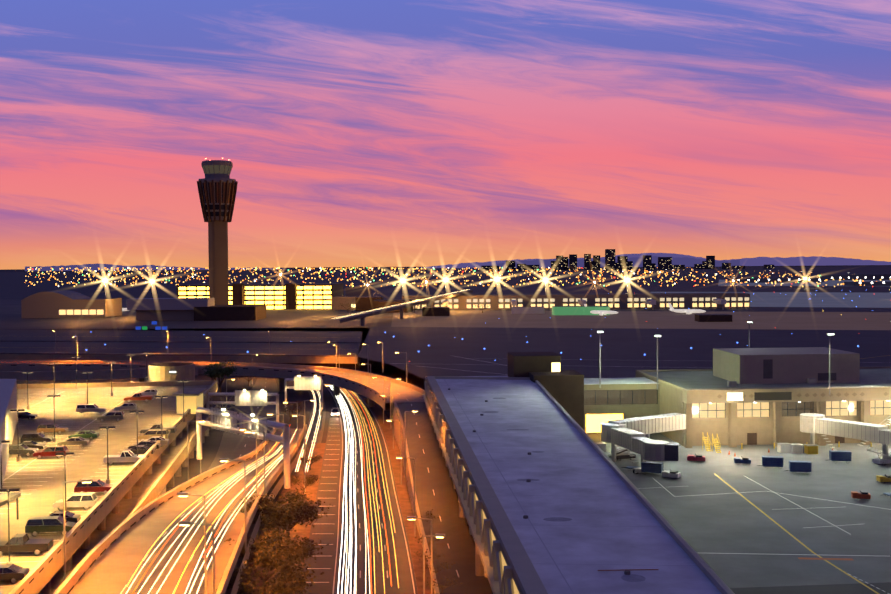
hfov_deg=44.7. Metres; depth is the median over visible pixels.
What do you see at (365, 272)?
city lights
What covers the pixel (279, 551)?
trees and shrubs
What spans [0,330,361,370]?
taxiway bridge
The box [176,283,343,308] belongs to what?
garage
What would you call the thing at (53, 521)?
parked cars
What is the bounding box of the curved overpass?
[0,360,424,419]
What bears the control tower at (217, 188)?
on the airfield plateau ground at (443, 343)
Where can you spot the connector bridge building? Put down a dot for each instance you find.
(552, 499)
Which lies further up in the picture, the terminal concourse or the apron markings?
the terminal concourse
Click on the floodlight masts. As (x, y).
(402, 281)
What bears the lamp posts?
on the roads
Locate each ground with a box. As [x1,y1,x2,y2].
[0,265,890,593]
[0,266,890,378]
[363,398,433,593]
[604,443,890,593]
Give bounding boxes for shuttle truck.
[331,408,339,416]
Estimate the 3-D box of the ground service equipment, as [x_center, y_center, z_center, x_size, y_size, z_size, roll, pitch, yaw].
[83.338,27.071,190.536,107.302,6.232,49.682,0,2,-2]
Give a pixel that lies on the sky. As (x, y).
(353, 133)
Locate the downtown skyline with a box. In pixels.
[481,249,773,270]
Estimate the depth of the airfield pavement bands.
573.82 m
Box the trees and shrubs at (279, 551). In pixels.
[202,301,489,593]
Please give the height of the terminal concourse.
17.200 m
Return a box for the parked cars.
[0,389,176,583]
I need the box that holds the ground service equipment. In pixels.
[595,416,890,500]
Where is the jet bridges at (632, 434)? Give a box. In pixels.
[601,413,890,473]
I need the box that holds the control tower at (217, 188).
[197,158,237,304]
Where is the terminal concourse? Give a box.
[425,347,890,447]
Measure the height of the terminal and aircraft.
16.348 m
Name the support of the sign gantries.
on the roads
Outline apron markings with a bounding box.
[638,474,890,593]
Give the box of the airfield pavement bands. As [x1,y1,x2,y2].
[0,280,890,376]
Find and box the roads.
[207,377,492,593]
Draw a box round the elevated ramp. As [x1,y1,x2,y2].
[53,424,306,593]
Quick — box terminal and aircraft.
[21,289,749,329]
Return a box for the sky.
[0,0,890,269]
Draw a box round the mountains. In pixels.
[25,253,890,270]
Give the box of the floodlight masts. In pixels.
[103,274,806,297]
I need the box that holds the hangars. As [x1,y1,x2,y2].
[332,274,890,317]
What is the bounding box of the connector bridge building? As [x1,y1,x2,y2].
[422,376,734,593]
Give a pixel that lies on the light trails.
(346, 459)
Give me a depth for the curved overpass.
315.56 m
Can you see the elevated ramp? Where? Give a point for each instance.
(110, 562)
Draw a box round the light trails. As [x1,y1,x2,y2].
[20,361,398,593]
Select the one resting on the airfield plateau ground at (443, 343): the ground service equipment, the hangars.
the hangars
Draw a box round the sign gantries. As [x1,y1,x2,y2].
[196,376,322,488]
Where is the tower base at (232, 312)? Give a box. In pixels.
[194,305,286,330]
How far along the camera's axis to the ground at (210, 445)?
324.47 m
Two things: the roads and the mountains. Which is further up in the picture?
the mountains
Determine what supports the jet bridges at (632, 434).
on the apron ground at (708, 528)
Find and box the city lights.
[25,267,890,361]
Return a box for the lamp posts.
[0,320,890,593]
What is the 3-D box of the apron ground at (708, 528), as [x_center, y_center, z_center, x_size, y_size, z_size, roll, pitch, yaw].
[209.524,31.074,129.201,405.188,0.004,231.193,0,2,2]
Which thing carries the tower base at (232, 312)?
on the airfield plateau ground at (443, 343)

